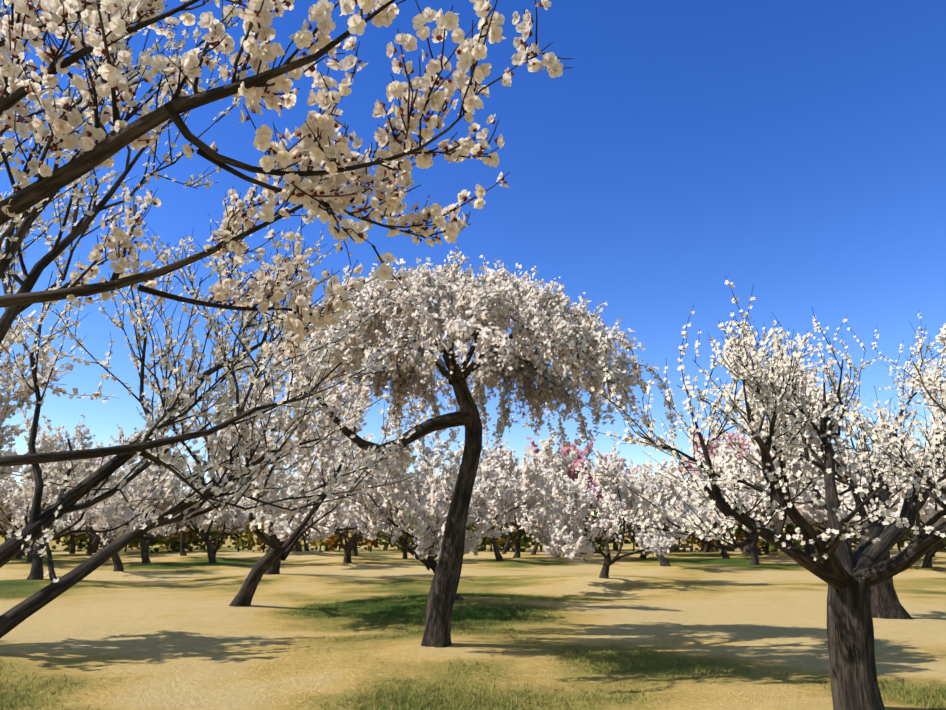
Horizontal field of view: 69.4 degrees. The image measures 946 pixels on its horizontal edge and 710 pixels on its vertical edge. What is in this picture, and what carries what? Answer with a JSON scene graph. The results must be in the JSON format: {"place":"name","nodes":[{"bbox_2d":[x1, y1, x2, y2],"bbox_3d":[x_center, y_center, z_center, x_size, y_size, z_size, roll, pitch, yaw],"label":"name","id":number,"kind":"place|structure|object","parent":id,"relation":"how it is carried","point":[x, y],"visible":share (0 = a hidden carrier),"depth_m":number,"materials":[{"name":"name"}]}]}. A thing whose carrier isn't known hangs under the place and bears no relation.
{"place":"outdoors","nodes":[
{"label":"outdoors","id":0,"kind":"place"},
{"bbox_2d":[0,532,945,709],"bbox_3d":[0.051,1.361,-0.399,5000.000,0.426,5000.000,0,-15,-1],"label":"ground","id":1,"kind":"structure","parent":0,"point":[164,629],"depth_m":10.63,"materials":[{"name":"beige sand"}]},
{"bbox_2d":[0,481,57,558],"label":"plum tree","id":2,"kind":"object","parent":1,"relation":"on","point":[3,525],"depth_m":34.61,"materials":[{"name":"white plant"}]},
{"bbox_2d":[2,517,62,555],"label":"plum tree","id":3,"kind":"object","parent":1,"relation":"on","point":[22,553],"visible":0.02,"depth_m":42.94,"materials":[{"name":"white plant"}]},
{"bbox_2d":[0,478,69,537],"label":"plum tree","id":4,"kind":"object","parent":1,"relation":"on","point":[62,517],"depth_m":36.71,"materials":[{"name":"white plant"}]},
{"bbox_2d":[0,426,95,561],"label":"plum tree","id":5,"kind":"object","parent":1,"relation":"on","point":[7,512],"visible":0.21,"depth_m":32.12,"materials":[{"name":"white plant"}]},
{"bbox_2d":[0,310,115,486],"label":"plum tree","id":6,"kind":"object","parent":1,"relation":"on","point":[24,392],"visible":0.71,"depth_m":10.10,"materials":[{"name":"white plant"}]},
{"bbox_2d":[56,512,102,553],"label":"plum tree","id":7,"kind":"object","parent":1,"relation":"on","point":[72,544],"visible":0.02,"depth_m":45.42,"materials":[{"name":"plant"}]},
{"bbox_2d":[0,411,176,579],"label":"plum tree","id":8,"kind":"object","parent":1,"relation":"on","point":[27,491],"visible":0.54,"depth_m":20.89,"materials":[{"name":"white plant"}]},
{"bbox_2d":[62,467,138,555],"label":"plum tree","id":9,"kind":"object","parent":1,"relation":"on","point":[89,548],"visible":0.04,"depth_m":41.38,"materials":[{"name":"white plant"}]},
{"bbox_2d":[58,445,155,570],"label":"plum tree","id":10,"kind":"object","parent":1,"relation":"on","point":[116,559],"visible":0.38,"depth_m":26.04,"materials":[{"name":"white plant"}]},
{"bbox_2d":[58,432,206,562],"bbox_3d":[-15.972,6.837,32.093,6.721,6.563,4.883,11,-18,-37],"label":"plum tree","id":11,"kind":"object","parent":1,"relation":"on","point":[145,558],"visible":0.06,"depth_m":31.95,"materials":[{"name":"white plant"}]},
{"bbox_2d":[86,456,181,552],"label":"tree","id":12,"kind":"object","parent":1,"relation":"on","point":[96,541],"depth_m":50.81,"materials":[{"name":"white plant"}]},
{"bbox_2d":[103,476,185,553],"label":"plum tree","id":13,"kind":"object","parent":1,"relation":"on","point":[148,541],"visible":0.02,"depth_m":43.71,"materials":[{"name":"white plant"}]},
{"bbox_2d":[137,472,208,555],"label":"plum tree","id":14,"kind":"object","parent":1,"relation":"on","point":[182,547],"depth_m":39.23,"materials":[{"name":"white plant"}]},
{"bbox_2d":[131,453,261,562],"bbox_3d":[-12.829,7.065,32.065,6.156,6.011,4.473,12,-19,-40],"label":"plum tree","id":15,"kind":"object","parent":1,"relation":"on","point":[241,520],"visible":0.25,"depth_m":31.71,"materials":[{"name":"white plant"}]},
{"bbox_2d":[156,501,248,556],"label":"plum tree","id":16,"kind":"object","parent":1,"relation":"on","point":[233,524],"visible":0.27,"depth_m":37.78,"materials":[{"name":"white plant"}]},
{"bbox_2d":[0,0,439,637],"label":"plum tree","id":17,"kind":"object","parent":1,"relation":"on","point":[146,444],"visible":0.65,"depth_m":4.15,"materials":[{"name":"white plant"}]},
{"bbox_2d":[157,330,396,606],"bbox_3d":[-3.535,2.576,14.212,4.154,5.850,6.924,0,-15,-1],"label":"plum tree","id":18,"kind":"object","parent":1,"relation":"on","point":[302,524],"visible":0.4,"depth_m":13.61,"materials":[{"name":"white plant"}]},
{"bbox_2d":[242,467,317,551],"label":"plum tree","id":19,"kind":"object","parent":1,"relation":"on","point":[298,547],"depth_m":43.23,"materials":[{"name":"white plant"}]},
{"bbox_2d":[0,0,572,364],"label":"plum tree","id":20,"kind":"object","parent":1,"relation":"on","point":[316,191],"visible":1,"depth_m":1.46,"materials":[{"name":"white plant"}]},
{"bbox_2d":[205,424,394,574],"bbox_3d":[-5.733,4.910,23.102,6.915,5.529,5.271,3,-15,-12],"label":"plum tree","id":21,"kind":"object","parent":1,"relation":"on","point":[274,568],"visible":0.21,"depth_m":23.96,"materials":[{"name":"white plant"}]},
{"bbox_2d":[278,489,328,550],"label":"plum tree","id":22,"kind":"object","parent":1,"relation":"on","point":[306,547],"depth_m":44.45,"materials":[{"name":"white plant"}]},
{"bbox_2d":[287,460,398,562],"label":"plum tree","id":23,"kind":"object","parent":1,"relation":"on","point":[347,548],"visible":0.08,"depth_m":31.60,"materials":[{"name":"white plant"}]},
{"bbox_2d":[319,493,378,557],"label":"plum tree","id":24,"kind":"object","parent":1,"relation":"on","point":[346,520],"visible":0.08,"depth_m":35.84,"materials":[{"name":"white plant"}]},
{"bbox_2d":[325,436,414,555],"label":"plum tree","id":25,"kind":"object","parent":1,"relation":"on","point":[354,551],"depth_m":39.15,"materials":[{"name":"white plant"}]},
{"bbox_2d":[379,461,439,558],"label":"plum tree","id":26,"kind":"object","parent":1,"relation":"on","point":[405,555],"depth_m":35.68,"materials":[{"name":"white plant"}]},
{"bbox_2d":[307,409,565,599],"bbox_3d":[-0.779,3.396,15.320,5.721,4.840,5.959,0,-15,-1],"label":"plum tree","id":27,"kind":"object","parent":1,"relation":"on","point":[399,500],"visible":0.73,"depth_m":14.82,"materials":[{"name":"white plant"}]},
{"bbox_2d":[248,244,676,647],"bbox_3d":[-0.283,1.454,9.633,5.676,5.737,5.733,0,-15,-1],"label":"weeping blossom tree","id":28,"kind":"object","parent":1,"relation":"on","point":[573,340],"visible":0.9,"depth_m":9.09,"materials":[{"name":"white plant"}]},
{"bbox_2d":[0,478,945,552],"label":"hedge trees","id":29,"kind":"object","parent":1,"relation":"on","point":[173,544],"visible":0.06,"depth_m":54.84,"materials":[{"name":"green plant"}]},
{"bbox_2d":[0,590,945,709],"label":"grass tufts","id":30,"kind":"object","parent":1,"relation":"on","point":[906,691],"visible":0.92,"depth_m":7.60,"materials":[{"name":"green plant"}]},
{"bbox_2d":[421,439,530,560],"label":"plum tree","id":31,"kind":"object","parent":1,"relation":"on","point":[507,464],"visible":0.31,"depth_m":33.44,"materials":[{"name":"white plant"}]},
{"bbox_2d":[488,513,548,553],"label":"plum tree","id":32,"kind":"object","parent":1,"relation":"on","point":[511,538],"visible":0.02,"depth_m":45.85,"materials":[{"name":"white plant"}]},
{"bbox_2d":[480,430,586,557],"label":"plum tree","id":33,"kind":"object","parent":1,"relation":"on","point":[559,467],"visible":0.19,"depth_m":37.27,"materials":[{"name":"white plant"}]},
{"bbox_2d":[510,498,597,554],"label":"plum tree","id":34,"kind":"object","parent":1,"relation":"on","point":[534,550],"visible":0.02,"depth_m":43.59,"materials":[{"name":"white plant"}]},
{"bbox_2d":[525,472,617,556],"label":"plum tree","id":35,"kind":"object","parent":1,"relation":"on","point":[589,501],"visible":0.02,"depth_m":39.03,"materials":[{"name":"white plant"}]},
{"bbox_2d":[525,437,642,552],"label":"blossoming tree","id":36,"kind":"object","parent":1,"relation":"on","point":[574,463],"visible":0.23,"depth_m":50.67,"materials":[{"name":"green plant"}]},
{"bbox_2d":[517,447,721,578],"bbox_3d":[4.279,4.797,20.001,7.772,4.316,3.796,12,-18,-38],"label":"plum tree","id":37,"kind":"object","parent":1,"relation":"on","point":[563,533],"visible":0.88,"depth_m":20.05,"materials":[{"name":"white plant"}]},
{"bbox_2d":[590,457,676,558],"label":"plum tree","id":38,"kind":"object","parent":1,"relation":"on","point":[672,467],"visible":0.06,"depth_m":37.69,"materials":[{"name":"white plant"}]},
{"bbox_2d":[602,444,711,566],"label":"plum tree","id":39,"kind":"object","parent":1,"relation":"on","point":[663,561],"visible":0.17,"depth_m":28.84,"materials":[{"name":"white plant"}]},
{"bbox_2d":[641,467,698,552],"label":"plum tree","id":40,"kind":"object","parent":1,"relation":"on","point":[676,490],"visible":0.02,"depth_m":42.52,"materials":[{"name":"white plant"}]},
{"bbox_2d":[665,545,692,551],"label":"bench","id":41,"kind":"object","parent":1,"relation":"on","point":[684,547],"visible":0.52,"depth_m":54.82,"materials":[{"name":"brown wood"}]},
{"bbox_2d":[663,440,748,558],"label":"plum tree","id":42,"kind":"object","parent":1,"relation":"on","point":[724,554],"visible":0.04,"depth_m":36.53,"materials":[{"name":"white plant"}]},
{"bbox_2d":[669,429,755,553],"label":"blossoming tree","id":43,"kind":"object","parent":1,"relation":"on","point":[747,549],"visible":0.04,"depth_m":49.54,"materials":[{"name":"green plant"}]},
{"bbox_2d":[688,469,740,551],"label":"plum tree","id":44,"kind":"object","parent":1,"relation":"on","point":[706,548],"depth_m":45.69,"materials":[{"name":"white plant"}]},
{"bbox_2d":[686,464,774,555],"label":"plum tree","id":45,"kind":"object","parent":1,"relation":"on","point":[747,534],"depth_m":39.73,"materials":[{"name":"white plant"}]},
{"bbox_2d":[686,442,824,564],"bbox_3d":[13.274,6.549,31.891,4.410,7.165,6.944,14,-20,-42],"label":"plum tree","id":46,"kind":"object","parent":1,"relation":"on","point":[724,458],"visible":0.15,"depth_m":31.20,"materials":[{"name":"white plant"}]},
{"bbox_2d":[566,275,945,709],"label":"plum tree","id":47,"kind":"object","parent":1,"relation":"on","point":[848,576],"visible":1,"depth_m":5.42,"materials":[{"name":"white plant"}]},
{"bbox_2d":[735,513,778,553],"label":"plum tree","id":48,"kind":"object","parent":1,"relation":"on","point":[767,543],"visible":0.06,"depth_m":41.50,"materials":[{"name":"white plant"}]},
{"bbox_2d":[771,503,818,554],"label":"plum tree","id":49,"kind":"object","parent":1,"relation":"on","point":[807,549],"visible":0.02,"depth_m":39.77,"materials":[{"name":"white plant"}]},
{"bbox_2d":[803,522,827,538],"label":"plum tree","id":50,"kind":"object","parent":1,"relation":"on","point":[818,529],"depth_m":42.06,"materials":[{"name":"white plant"}]},
{"bbox_2d":[810,459,840,552],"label":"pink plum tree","id":51,"kind":"object","parent":1,"relation":"on","point":[812,547],"depth_m":51.00,"materials":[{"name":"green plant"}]},
{"bbox_2d":[786,443,868,552],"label":"plum tree","id":52,"kind":"object","parent":1,"relation":"on","point":[822,507],"visible":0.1,"depth_m":33.79,"materials":[{"name":"white plant"}]},
{"bbox_2d":[714,319,945,619],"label":"plum tree","id":53,"kind":"object","parent":1,"relation":"on","point":[885,603],"visible":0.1,"depth_m":12.29,"materials":[{"name":"white plant"}]},
{"bbox_2d":[780,471,934,544],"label":"plum tree","id":54,"kind":"object","parent":1,"relation":"on","point":[806,511],"visible":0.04,"depth_m":32.32,"materials":[{"name":"white plant"}]},
{"bbox_2d":[809,515,910,547],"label":"plum tree","id":55,"kind":"object","parent":1,"relation":"on","point":[850,542],"depth_m":37.34,"materials":[{"name":"white plant"}]},
{"bbox_2d":[861,432,945,567],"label":"plum tree","id":56,"kind":"object","parent":1,"relation":"on","point":[929,510],"visible":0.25,"depth_m":26.73,"materials":[{"name":"white plant"}]},
{"bbox_2d":[901,529,913,539],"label":"plum tree","id":57,"kind":"object","parent":1,"relation":"on","point":[908,537],"visible":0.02,"depth_m":43.27,"materials":[{"name":"plant"}]},
{"bbox_2d":[904,522,938,556],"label":"plum tree","id":58,"kind":"object","parent":1,"relation":"on","point":[934,526],"depth_m":37.92,"materials":[{"name":"white plant"}]},
{"bbox_2d":[0,0,945,531],"label":"sky","id":59,"kind":"structure","parent":0,"point":[794,151],"materials":[{"name":"blue"}]}
]}

